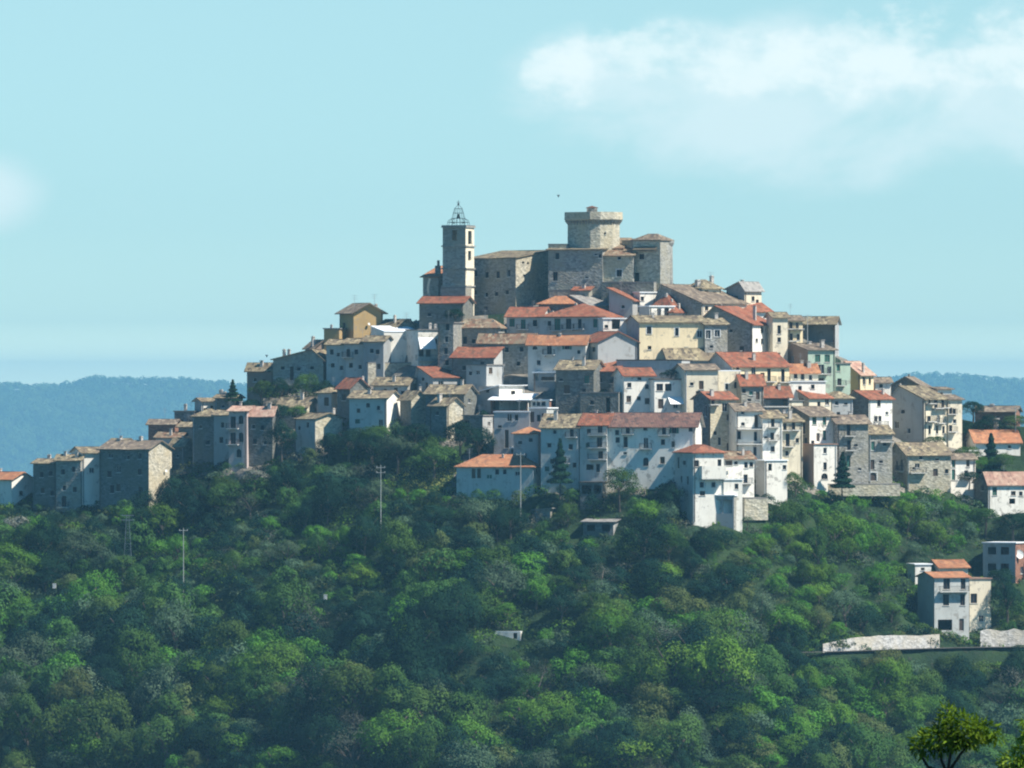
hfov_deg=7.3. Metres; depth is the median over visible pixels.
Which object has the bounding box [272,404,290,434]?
tree
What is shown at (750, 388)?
house
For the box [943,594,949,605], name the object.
window
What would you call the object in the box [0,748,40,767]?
broadleaf tree
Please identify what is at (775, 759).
broadleaf tree
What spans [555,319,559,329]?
door
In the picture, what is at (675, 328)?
window
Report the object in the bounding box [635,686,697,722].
broadleaf tree
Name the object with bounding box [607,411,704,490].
house
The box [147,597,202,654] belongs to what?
olive tree
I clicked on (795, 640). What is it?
evergreen tree
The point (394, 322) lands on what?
house
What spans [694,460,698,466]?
window
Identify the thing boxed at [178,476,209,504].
evergreen tree
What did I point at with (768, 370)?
door
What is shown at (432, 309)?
house
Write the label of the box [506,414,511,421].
window
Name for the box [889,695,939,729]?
broadleaf tree
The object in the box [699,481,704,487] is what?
window
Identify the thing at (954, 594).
house
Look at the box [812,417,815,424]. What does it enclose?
window
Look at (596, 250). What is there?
castle
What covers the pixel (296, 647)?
broadleaf tree
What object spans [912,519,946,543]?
broadleaf tree
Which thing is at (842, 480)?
conifer tree
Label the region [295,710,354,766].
evergreen tree
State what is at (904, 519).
broadleaf tree
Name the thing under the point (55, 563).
evergreen tree
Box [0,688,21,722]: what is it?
olive tree
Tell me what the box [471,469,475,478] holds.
window
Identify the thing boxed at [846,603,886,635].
evergreen tree
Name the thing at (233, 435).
door
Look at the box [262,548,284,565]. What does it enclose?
olive tree
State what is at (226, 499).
broadleaf tree
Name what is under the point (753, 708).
broadleaf tree
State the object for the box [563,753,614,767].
broadleaf tree
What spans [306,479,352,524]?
evergreen tree
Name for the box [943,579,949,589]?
window
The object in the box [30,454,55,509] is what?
house
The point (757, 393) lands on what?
window
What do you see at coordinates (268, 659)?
broadleaf tree
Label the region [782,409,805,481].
house
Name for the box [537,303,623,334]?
house
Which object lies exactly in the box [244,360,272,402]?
house
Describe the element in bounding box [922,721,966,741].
bronze tree
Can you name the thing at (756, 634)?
broadleaf tree
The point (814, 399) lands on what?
house
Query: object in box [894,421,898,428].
window
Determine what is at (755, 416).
window
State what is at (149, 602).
broadleaf tree
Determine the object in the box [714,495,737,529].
basement
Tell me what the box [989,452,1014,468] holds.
tree
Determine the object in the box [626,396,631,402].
window
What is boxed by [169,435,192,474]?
house
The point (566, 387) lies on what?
window
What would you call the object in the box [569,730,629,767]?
evergreen tree
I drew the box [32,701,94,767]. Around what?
broadleaf tree
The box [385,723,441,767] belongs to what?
broadleaf tree
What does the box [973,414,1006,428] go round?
tree
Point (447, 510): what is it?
evergreen tree
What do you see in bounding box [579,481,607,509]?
shed
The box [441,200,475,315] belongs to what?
bell tower
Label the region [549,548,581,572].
broadleaf tree
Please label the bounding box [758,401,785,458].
house
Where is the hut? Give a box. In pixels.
[531,508,555,521]
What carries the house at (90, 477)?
on the ground at (972, 555)
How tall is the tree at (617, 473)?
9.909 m
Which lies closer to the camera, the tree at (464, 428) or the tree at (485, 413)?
the tree at (464, 428)
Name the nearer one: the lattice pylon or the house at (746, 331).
the lattice pylon
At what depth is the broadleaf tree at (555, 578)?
1397.70 m
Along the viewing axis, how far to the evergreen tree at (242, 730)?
1383.45 m
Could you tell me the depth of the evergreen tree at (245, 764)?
1374.04 m
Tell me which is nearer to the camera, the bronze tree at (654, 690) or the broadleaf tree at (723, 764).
the broadleaf tree at (723, 764)
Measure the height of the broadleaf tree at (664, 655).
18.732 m
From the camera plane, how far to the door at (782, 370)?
1470.59 m
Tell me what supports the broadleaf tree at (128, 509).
on the ground at (972, 555)
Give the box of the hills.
[0,379,1023,476]
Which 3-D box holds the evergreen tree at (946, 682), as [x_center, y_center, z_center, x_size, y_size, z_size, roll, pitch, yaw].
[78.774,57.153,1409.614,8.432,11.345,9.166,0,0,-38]
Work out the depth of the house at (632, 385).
1455.61 m
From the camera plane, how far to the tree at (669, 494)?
1421.98 m
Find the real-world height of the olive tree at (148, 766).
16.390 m
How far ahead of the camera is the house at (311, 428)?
1471.48 m
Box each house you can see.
[0,468,32,506]
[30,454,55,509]
[53,451,84,511]
[68,446,99,506]
[96,436,174,511]
[110,436,132,439]
[145,410,180,439]
[153,429,186,443]
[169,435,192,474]
[173,401,197,420]
[175,416,192,439]
[189,409,215,468]
[192,394,214,412]
[211,410,228,467]
[212,389,245,409]
[225,401,254,471]
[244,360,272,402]
[246,403,279,466]
[270,349,325,397]
[275,389,317,428]
[292,404,345,455]
[302,336,324,349]
[314,377,336,414]
[323,294,387,349]
[323,339,344,385]
[334,376,371,424]
[341,328,364,377]
[346,388,400,443]
[360,335,393,381]
[370,326,412,361]
[370,375,415,394]
[376,313,417,327]
[397,387,425,426]
[405,323,437,365]
[413,366,462,391]
[416,296,475,328]
[422,380,479,425]
[426,391,465,440]
[436,310,464,369]
[449,346,505,383]
[453,449,540,500]
[461,310,507,346]
[461,405,493,443]
[465,364,504,405]
[475,333,537,375]
[478,385,527,414]
[487,393,538,427]
[493,411,530,453]
[504,306,550,334]
[511,427,540,463]
[525,333,591,390]
[528,398,557,429]
[529,399,555,406]
[532,372,555,391]
[536,296,578,312]
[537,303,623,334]
[538,410,581,494]
[553,356,605,412]
[568,295,608,309]
[570,284,594,296]
[577,410,614,480]
[580,392,620,412]
[589,331,640,362]
[597,318,626,333]
[600,353,622,391]
[606,282,639,317]
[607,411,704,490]
[611,367,656,411]
[616,359,690,378]
[624,312,708,358]
[632,292,656,310]
[637,306,675,314]
[649,379,683,411]
[651,290,686,314]
[653,284,749,316]
[661,348,713,362]
[671,358,720,411]
[672,444,743,531]
[690,389,738,450]
[691,275,723,292]
[702,313,730,352]
[703,304,767,351]
[708,351,792,385]
[718,370,740,402]
[723,280,764,304]
[724,448,756,496]
[726,400,765,485]
[734,370,766,407]
[743,302,773,318]
[754,459,788,505]
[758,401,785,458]
[763,312,790,361]
[763,384,793,412]
[782,400,803,408]
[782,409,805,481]
[788,307,805,343]
[788,340,837,393]
[788,360,826,399]
[790,406,839,443]
[796,380,833,410]
[803,316,841,355]
[803,434,837,499]
[828,391,855,414]
[830,411,872,498]
[835,352,851,394]
[843,361,876,392]
[849,388,895,428]
[868,414,894,496]
[874,377,893,394]
[890,383,950,445]
[891,374,954,393]
[892,442,953,495]
[906,563,932,584]
[915,559,991,640]
[942,394,964,448]
[951,450,978,502]
[963,418,1022,456]
[971,467,1023,517]
[975,404,1022,425]
[982,541,1023,583]
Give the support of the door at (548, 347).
in the house at (546, 353)
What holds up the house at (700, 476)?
on the ground at (972, 555)
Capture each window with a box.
[89,468,94,473]
[109,485,113,493]
[237,449,240,457]
[239,415,243,424]
[239,433,243,442]
[324,397,328,405]
[463,337,466,344]
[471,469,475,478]
[476,469,480,478]
[504,430,508,448]
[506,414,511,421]
[509,319,514,326]
[530,412,534,422]
[532,320,537,326]
[541,377,553,380]
[553,272,557,280]
[564,385,569,393]
[584,375,588,383]
[593,319,597,327]
[595,464,600,472]
[597,437,601,446]
[598,451,602,458]
[616,269,622,276]
[623,437,627,447]
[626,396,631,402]
[643,458,648,466]
[644,398,649,404]
[646,326,651,333]
[656,384,662,390]
[660,457,664,463]
[665,384,670,390]
[670,441,675,447]
[671,428,676,433]
[674,327,679,335]
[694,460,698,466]
[697,330,702,337]
[698,381,703,389]
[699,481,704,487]
[705,329,710,338]
[711,481,716,487]
[714,329,720,336]
[722,403,727,411]
[724,383,729,389]
[724,461,732,465]
[753,431,757,441]
[753,447,756,455]
[754,415,757,427]
[756,392,759,399]
[777,325,780,333]
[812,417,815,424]
[814,355,820,362]
[821,473,828,479]
[824,355,830,362]
[847,455,850,467]
[871,441,875,450]
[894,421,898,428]
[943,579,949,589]
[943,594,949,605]
[951,469,955,480]
[960,594,965,605]
[961,578,965,589]
[970,594,977,603]
[992,487,997,495]
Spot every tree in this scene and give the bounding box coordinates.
[0,515,30,535]
[0,542,41,579]
[0,559,35,586]
[0,595,32,629]
[0,631,62,682]
[0,671,27,704]
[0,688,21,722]
[0,730,30,761]
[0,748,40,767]
[2,690,43,750]
[3,679,42,707]
[4,522,41,551]
[8,627,65,669]
[13,524,49,554]
[18,515,69,559]
[21,678,60,716]
[23,597,91,637]
[25,549,71,585]
[27,568,62,591]
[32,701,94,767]
[39,749,94,767]
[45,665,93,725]
[45,727,101,767]
[47,663,115,700]
[54,689,110,711]
[60,530,114,562]
[63,568,120,619]
[64,688,136,765]
[65,736,129,767]
[75,663,140,703]
[76,638,134,683]
[83,652,131,693]
[85,594,127,626]
[87,548,124,581]
[88,629,148,660]
[90,606,167,661]
[92,726,164,767]
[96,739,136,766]
[102,554,137,576]
[106,690,144,722]
[108,622,162,685]
[111,506,146,531]
[120,506,169,544]
[121,653,187,695]
[123,664,190,723]
[130,712,199,767]
[131,661,197,718]
[131,722,167,767]
[136,594,183,635]
[137,690,211,754]
[142,502,187,540]
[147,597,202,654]
[152,476,190,508]
[157,649,212,685]
[162,533,189,561]
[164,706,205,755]
[166,713,209,757]
[167,612,204,649]
[173,646,231,693]
[177,749,210,767]
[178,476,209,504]
[179,647,236,683]
[182,718,228,762]
[195,660,237,709]
[201,617,256,656]
[202,691,256,717]
[203,662,258,694]
[204,719,255,759]
[207,481,248,517]
[208,473,241,506]
[213,722,262,760]
[214,717,275,745]
[216,731,259,766]
[219,549,248,574]
[223,664,278,710]
[224,379,241,401]
[225,639,303,687]
[231,490,260,518]
[233,754,268,767]
[238,469,269,497]
[240,626,290,655]
[242,399,263,405]
[243,650,294,696]
[247,380,276,402]
[249,588,290,628]
[251,578,316,642]
[251,744,314,767]
[257,681,292,710]
[258,641,309,679]
[258,756,311,767]
[262,419,297,461]
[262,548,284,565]
[264,377,296,399]
[267,466,310,493]
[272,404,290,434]
[272,539,300,562]
[276,661,356,718]
[278,590,330,642]
[281,635,317,667]
[283,655,345,727]
[285,405,307,415]
[290,372,318,396]
[291,626,345,653]
[292,495,321,529]
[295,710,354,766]
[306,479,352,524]
[306,533,331,555]
[306,715,383,767]
[311,379,335,396]
[314,433,341,457]
[314,659,393,731]
[315,670,365,710]
[319,736,368,767]
[324,707,368,733]
[330,429,368,466]
[331,526,355,557]
[336,666,381,719]
[338,476,376,500]
[339,660,370,705]
[340,563,383,589]
[341,525,374,551]
[346,589,399,625]
[348,514,384,556]
[352,725,400,751]
[354,432,388,467]
[355,477,394,509]
[356,708,423,767]
[359,424,390,458]
[362,662,417,720]
[368,612,447,686]
[368,741,415,767]
[374,681,433,730]
[376,435,418,474]
[376,516,418,564]
[378,435,417,465]
[379,650,445,712]
[380,552,420,588]
[380,707,437,732]
[382,533,422,560]
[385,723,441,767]
[390,686,457,735]
[395,733,438,759]
[399,423,433,455]
[403,599,468,656]
[404,444,462,480]
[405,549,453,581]
[405,745,437,767]
[411,674,452,727]
[412,504,459,525]
[414,435,439,470]
[417,582,486,635]
[423,747,473,767]
[428,633,485,667]
[433,678,481,722]
[435,743,494,767]
[437,547,501,576]
[437,687,496,734]
[437,740,500,767]
[439,714,507,755]
[441,421,477,459]
[442,526,484,553]
[444,309,465,321]
[445,577,493,616]
[455,497,491,529]
[455,588,504,630]
[455,677,500,715]
[464,426,497,455]
[464,499,502,530]
[466,585,507,605]
[467,545,518,574]
[474,559,535,604]
[477,410,487,414]
[477,670,517,699]
[480,505,510,541]
[488,601,519,622]
[490,668,529,693]
[493,507,531,538]
[493,569,525,598]
[498,696,549,737]
[500,752,551,767]
[503,532,548,569]
[503,675,540,700]
[507,750,545,767]
[508,715,555,750]
[517,690,579,743]
[518,574,558,609]
[518,659,560,699]
[532,748,571,767]
[538,574,580,594]
[542,584,583,623]
[547,438,572,502]
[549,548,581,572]
[552,501,579,526]
[553,735,609,767]
[559,663,613,701]
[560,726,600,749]
[561,565,596,591]
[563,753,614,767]
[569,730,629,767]
[571,618,627,659]
[574,591,610,612]
[577,598,632,632]
[581,561,616,587]
[581,661,627,694]
[587,602,635,647]
[588,735,670,767]
[591,719,646,767]
[602,467,639,511]
[610,643,672,700]
[616,517,671,562]
[618,614,664,657]
[623,715,655,741]
[626,498,667,521]
[629,563,683,599]
[630,680,676,728]
[632,640,698,688]
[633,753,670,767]
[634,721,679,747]
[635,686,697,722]
[636,712,704,765]
[637,562,684,583]
[640,620,698,670]
[640,685,689,718]
[647,584,710,622]
[651,533,689,562]
[656,478,686,520]
[658,369,678,378]
[658,619,736,681]
[666,746,697,767]
[668,705,712,751]
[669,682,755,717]
[673,729,723,756]
[674,546,702,577]
[675,632,759,708]
[677,645,729,701]
[685,607,740,685]
[686,526,729,557]
[698,560,750,595]
[702,606,766,658]
[703,710,749,734]
[704,753,762,767]
[708,712,758,763]
[717,667,769,701]
[717,701,764,731]
[718,732,779,765]
[721,610,768,650]
[742,516,753,528]
[742,587,776,631]
[746,653,798,715]
[750,537,777,558]
[751,604,813,639]
[752,751,788,767]
[758,713,821,750]
[761,643,816,678]
[763,732,808,767]
[768,500,810,526]
[768,600,817,627]
[768,621,809,650]
[768,704,817,728]
[769,676,799,700]
[777,522,803,544]
[782,540,813,564]
[785,471,807,500]
[787,735,834,767]
[790,558,813,588]
[791,663,825,704]
[793,560,825,586]
[794,655,861,685]
[797,524,837,564]
[801,583,832,605]
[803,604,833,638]
[806,753,840,767]
[814,562,838,584]
[815,509,855,554]
[817,700,858,745]
[824,587,866,626]
[827,537,860,560]
[829,451,855,500]
[833,515,870,538]
[834,720,896,767]
[841,711,886,731]
[844,741,878,767]
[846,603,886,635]
[854,729,896,763]
[855,657,912,709]
[858,647,910,684]
[860,563,897,594]
[861,526,901,555]
[866,684,909,719]
[876,600,908,622]
[877,656,920,697]
[885,740,924,767]
[888,498,915,528]
[888,729,927,754]
[889,667,944,711]
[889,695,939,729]
[891,500,927,534]
[892,691,945,722]
[897,691,948,722]
[906,700,1008,767]
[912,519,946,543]
[921,710,971,739]
[922,436,945,441]
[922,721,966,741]
[923,687,975,725]
[927,526,949,547]
[931,741,966,761]
[932,654,986,691]
[932,742,957,766]
[938,653,987,700]
[942,677,979,707]
[945,690,983,729]
[954,446,982,456]
[957,471,979,490]
[962,401,984,422]
[962,421,978,447]
[969,507,1001,537]
[972,681,1020,707]
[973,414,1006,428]
[974,731,1019,765]
[975,455,996,472]
[976,433,1006,472]
[987,568,1016,583]
[987,665,1023,710]
[988,572,1023,623]
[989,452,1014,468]
[992,512,1023,541]
[992,645,1023,687]
[994,714,1023,767]
[1002,415,1023,428]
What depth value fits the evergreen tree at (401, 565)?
1420.13 m
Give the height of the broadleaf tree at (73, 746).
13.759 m
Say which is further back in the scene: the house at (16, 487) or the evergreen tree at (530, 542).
the house at (16, 487)
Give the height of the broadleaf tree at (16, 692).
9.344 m
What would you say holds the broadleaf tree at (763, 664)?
on the ground at (972, 555)
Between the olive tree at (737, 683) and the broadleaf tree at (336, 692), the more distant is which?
the broadleaf tree at (336, 692)
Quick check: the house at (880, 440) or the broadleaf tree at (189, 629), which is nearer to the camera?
the broadleaf tree at (189, 629)
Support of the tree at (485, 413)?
on the ground at (972, 555)
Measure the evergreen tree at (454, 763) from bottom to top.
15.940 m
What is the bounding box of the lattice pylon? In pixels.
[122,515,133,570]
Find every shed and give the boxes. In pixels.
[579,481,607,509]
[580,518,621,537]
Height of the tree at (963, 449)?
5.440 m
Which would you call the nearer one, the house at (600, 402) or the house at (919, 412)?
the house at (600, 402)
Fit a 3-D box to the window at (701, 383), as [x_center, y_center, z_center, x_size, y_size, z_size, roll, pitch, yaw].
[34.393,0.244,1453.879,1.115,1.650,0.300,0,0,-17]
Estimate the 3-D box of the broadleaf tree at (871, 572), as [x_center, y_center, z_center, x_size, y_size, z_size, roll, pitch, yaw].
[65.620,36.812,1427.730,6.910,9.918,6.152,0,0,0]
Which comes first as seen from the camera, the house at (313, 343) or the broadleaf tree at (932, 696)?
the broadleaf tree at (932, 696)
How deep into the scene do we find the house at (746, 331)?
1480.24 m
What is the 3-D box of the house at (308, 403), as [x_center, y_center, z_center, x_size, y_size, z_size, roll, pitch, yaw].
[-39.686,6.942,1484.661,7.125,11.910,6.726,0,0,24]
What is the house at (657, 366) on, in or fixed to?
on the ground at (972, 555)
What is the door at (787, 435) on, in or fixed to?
in the house at (792, 438)
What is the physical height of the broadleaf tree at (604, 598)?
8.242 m
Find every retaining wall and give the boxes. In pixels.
[366,362,410,384]
[823,634,939,652]
[980,628,1023,646]
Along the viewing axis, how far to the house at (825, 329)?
1504.28 m
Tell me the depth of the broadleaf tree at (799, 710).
1366.91 m
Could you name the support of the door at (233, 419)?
in the house at (238, 430)
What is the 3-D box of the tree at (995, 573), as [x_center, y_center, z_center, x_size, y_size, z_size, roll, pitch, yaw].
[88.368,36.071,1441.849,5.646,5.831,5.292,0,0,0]
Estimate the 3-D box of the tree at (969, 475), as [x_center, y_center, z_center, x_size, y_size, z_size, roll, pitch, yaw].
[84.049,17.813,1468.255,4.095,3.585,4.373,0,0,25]
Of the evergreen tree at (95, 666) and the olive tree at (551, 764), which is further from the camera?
the evergreen tree at (95, 666)
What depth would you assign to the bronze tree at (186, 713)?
1396.52 m
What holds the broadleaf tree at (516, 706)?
on the ground at (972, 555)
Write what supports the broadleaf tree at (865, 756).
on the ground at (972, 555)
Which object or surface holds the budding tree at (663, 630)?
on the ground at (972, 555)
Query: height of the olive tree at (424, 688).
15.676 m
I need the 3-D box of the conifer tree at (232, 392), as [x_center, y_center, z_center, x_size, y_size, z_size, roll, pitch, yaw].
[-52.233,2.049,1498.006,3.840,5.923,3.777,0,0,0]
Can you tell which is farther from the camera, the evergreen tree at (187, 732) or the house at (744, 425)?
the house at (744, 425)
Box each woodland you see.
[0,371,1023,475]
[0,422,1023,767]
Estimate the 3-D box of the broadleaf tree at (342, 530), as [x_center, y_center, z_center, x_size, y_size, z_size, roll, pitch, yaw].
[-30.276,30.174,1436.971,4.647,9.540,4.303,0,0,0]
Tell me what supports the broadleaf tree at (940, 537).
on the ground at (972, 555)
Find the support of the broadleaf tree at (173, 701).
on the ground at (972, 555)
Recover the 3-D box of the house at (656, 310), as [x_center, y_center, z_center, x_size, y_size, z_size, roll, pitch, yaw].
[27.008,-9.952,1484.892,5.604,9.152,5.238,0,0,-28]
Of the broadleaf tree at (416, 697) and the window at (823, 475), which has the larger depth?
the window at (823, 475)
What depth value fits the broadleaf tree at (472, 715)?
1371.27 m
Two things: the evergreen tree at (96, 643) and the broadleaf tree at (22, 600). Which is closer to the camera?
the evergreen tree at (96, 643)
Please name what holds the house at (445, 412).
on the ground at (972, 555)
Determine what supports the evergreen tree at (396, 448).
on the ground at (972, 555)
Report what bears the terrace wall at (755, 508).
on the ground at (972, 555)
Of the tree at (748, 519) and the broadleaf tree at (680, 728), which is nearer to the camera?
the broadleaf tree at (680, 728)
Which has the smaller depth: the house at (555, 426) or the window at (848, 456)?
the house at (555, 426)
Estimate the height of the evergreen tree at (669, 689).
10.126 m
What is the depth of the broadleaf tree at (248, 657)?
1401.46 m
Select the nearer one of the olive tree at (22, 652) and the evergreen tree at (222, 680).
the evergreen tree at (222, 680)
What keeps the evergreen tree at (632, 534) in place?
on the ground at (972, 555)
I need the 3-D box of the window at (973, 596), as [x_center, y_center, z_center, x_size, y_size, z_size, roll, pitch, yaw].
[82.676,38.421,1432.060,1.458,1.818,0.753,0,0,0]
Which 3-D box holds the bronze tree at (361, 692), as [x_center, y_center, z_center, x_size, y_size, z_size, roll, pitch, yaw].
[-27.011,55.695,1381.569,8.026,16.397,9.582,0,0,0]
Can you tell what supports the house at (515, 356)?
on the ground at (972, 555)
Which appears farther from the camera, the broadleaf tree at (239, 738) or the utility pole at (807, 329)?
the utility pole at (807, 329)
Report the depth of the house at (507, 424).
1449.17 m
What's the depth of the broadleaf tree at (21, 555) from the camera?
1464.35 m
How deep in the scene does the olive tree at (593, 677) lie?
1377.46 m
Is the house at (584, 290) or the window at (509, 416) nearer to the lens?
the window at (509, 416)
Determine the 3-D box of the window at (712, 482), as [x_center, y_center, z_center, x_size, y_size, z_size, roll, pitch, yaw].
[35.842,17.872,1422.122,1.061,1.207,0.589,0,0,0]
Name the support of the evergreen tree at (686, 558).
on the ground at (972, 555)
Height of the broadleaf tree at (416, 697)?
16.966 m
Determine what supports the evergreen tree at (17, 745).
on the ground at (972, 555)
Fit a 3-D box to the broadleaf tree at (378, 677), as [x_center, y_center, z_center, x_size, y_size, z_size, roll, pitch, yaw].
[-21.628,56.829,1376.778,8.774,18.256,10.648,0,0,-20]
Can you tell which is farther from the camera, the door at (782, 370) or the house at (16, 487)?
the house at (16, 487)
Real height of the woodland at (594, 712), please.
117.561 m
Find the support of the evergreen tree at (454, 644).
on the ground at (972, 555)
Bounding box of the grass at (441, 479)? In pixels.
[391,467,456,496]
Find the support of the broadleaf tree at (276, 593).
on the ground at (972, 555)
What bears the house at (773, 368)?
on the ground at (972, 555)
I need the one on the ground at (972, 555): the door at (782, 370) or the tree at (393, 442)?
the tree at (393, 442)
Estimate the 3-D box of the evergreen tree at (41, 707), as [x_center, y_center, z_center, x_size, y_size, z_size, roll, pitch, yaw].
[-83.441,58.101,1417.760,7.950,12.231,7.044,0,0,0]
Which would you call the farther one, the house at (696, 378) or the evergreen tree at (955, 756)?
the house at (696, 378)
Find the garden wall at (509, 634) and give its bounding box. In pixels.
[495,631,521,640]
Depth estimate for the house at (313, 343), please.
1501.37 m
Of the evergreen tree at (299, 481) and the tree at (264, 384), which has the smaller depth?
the evergreen tree at (299, 481)
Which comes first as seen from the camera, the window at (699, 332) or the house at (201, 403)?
the window at (699, 332)
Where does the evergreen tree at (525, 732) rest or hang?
on the ground at (972, 555)
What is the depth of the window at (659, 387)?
1453.81 m
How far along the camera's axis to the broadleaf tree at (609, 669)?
1378.97 m
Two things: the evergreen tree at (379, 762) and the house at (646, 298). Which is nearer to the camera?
the evergreen tree at (379, 762)
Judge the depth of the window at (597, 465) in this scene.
1434.42 m
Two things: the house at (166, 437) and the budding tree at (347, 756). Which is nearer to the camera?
the budding tree at (347, 756)
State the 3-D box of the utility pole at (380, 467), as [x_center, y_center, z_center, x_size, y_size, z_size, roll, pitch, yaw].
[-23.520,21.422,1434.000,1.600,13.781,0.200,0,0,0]
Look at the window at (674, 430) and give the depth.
1432.67 m
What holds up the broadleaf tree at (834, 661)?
on the ground at (972, 555)
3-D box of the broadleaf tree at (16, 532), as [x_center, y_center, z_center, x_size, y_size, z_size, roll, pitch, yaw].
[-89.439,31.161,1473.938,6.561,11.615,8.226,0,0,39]
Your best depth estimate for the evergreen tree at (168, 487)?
1472.71 m
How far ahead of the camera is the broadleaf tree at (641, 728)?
1353.03 m
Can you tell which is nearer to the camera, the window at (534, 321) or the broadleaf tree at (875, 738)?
the broadleaf tree at (875, 738)
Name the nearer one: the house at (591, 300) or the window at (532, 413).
the window at (532, 413)
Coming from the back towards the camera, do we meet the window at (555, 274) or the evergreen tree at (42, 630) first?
the window at (555, 274)
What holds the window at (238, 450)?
in the house at (238, 430)
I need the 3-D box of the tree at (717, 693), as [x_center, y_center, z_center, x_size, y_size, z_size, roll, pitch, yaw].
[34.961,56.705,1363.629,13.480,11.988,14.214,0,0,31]
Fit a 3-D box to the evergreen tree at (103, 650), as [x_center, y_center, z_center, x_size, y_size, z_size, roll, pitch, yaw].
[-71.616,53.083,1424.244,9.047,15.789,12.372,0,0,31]
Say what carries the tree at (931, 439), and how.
on the ground at (972, 555)
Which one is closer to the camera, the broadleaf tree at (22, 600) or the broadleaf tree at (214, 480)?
the broadleaf tree at (22, 600)
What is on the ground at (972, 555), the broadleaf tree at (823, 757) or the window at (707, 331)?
the broadleaf tree at (823, 757)
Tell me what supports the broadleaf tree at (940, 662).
on the ground at (972, 555)
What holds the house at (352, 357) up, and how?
on the ground at (972, 555)
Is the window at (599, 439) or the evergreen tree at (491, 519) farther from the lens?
the window at (599, 439)
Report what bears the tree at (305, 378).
on the ground at (972, 555)
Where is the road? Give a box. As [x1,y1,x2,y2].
[801,646,1023,652]
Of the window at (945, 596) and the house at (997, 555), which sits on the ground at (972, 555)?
the house at (997, 555)
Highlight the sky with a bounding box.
[0,0,1023,389]
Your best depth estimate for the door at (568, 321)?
1482.84 m
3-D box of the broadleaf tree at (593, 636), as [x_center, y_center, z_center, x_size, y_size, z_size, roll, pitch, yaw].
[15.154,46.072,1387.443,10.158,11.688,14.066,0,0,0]
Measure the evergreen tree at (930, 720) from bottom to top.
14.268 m
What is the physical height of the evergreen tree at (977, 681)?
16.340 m
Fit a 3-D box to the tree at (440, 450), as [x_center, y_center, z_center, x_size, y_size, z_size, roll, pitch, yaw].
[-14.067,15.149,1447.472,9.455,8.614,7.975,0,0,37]
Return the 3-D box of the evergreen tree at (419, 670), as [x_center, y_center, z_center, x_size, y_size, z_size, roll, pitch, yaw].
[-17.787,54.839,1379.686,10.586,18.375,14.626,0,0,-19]
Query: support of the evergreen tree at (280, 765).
on the ground at (972, 555)
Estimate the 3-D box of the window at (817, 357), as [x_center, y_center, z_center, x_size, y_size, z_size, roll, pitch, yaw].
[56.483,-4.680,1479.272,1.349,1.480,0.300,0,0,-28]
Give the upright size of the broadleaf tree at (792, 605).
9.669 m
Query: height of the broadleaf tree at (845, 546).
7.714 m
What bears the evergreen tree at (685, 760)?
on the ground at (972, 555)
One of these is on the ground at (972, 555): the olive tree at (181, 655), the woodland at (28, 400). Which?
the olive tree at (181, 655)
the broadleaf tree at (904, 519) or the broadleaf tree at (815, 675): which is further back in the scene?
the broadleaf tree at (904, 519)
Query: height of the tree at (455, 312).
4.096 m
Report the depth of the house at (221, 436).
1481.53 m
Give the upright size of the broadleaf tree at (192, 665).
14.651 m
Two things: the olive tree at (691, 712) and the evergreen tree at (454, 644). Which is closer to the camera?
the olive tree at (691, 712)
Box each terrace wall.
[549,290,572,297]
[601,282,656,302]
[742,497,767,519]
[828,483,899,495]
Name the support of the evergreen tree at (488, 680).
on the ground at (972, 555)
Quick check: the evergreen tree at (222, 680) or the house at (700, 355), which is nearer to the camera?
the evergreen tree at (222, 680)
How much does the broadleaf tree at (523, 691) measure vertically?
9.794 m
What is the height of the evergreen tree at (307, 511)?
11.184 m
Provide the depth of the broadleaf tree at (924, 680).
1396.65 m
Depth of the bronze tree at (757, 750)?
1351.08 m
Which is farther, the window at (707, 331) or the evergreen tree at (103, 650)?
the window at (707, 331)
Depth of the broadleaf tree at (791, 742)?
1353.69 m
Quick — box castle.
[545,206,673,298]
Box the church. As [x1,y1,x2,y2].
[420,250,547,315]
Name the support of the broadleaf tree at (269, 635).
on the ground at (972, 555)
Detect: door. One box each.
[62,496,65,505]
[231,417,235,427]
[231,433,235,443]
[290,366,293,379]
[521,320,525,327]
[547,346,551,353]
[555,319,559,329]
[566,319,570,328]
[570,429,573,436]
[578,319,581,328]
[644,438,647,447]
[658,399,662,408]
[767,369,769,380]
[781,369,783,381]
[786,434,789,445]
[847,424,849,435]
[847,441,850,449]
[869,472,877,480]
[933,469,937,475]
[959,619,963,630]
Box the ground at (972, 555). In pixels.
[0,283,1023,767]
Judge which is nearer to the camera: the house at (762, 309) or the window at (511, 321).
the window at (511, 321)
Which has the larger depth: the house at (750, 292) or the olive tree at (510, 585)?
the house at (750, 292)
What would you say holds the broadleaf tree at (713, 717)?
on the ground at (972, 555)
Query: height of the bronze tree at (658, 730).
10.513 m
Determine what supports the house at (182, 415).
on the ground at (972, 555)
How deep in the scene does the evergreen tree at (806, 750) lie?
1354.19 m
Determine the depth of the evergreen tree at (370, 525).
1433.11 m
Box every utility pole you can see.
[179,528,187,596]
[376,465,384,535]
[516,452,524,522]
[803,316,811,343]
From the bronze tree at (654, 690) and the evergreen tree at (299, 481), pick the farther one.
the evergreen tree at (299, 481)
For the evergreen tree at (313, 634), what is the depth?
1408.80 m
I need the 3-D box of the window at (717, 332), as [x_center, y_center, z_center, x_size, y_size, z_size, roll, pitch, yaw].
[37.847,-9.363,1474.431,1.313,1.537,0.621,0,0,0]
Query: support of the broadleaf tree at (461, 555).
on the ground at (972, 555)
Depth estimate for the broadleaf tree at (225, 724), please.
1387.88 m

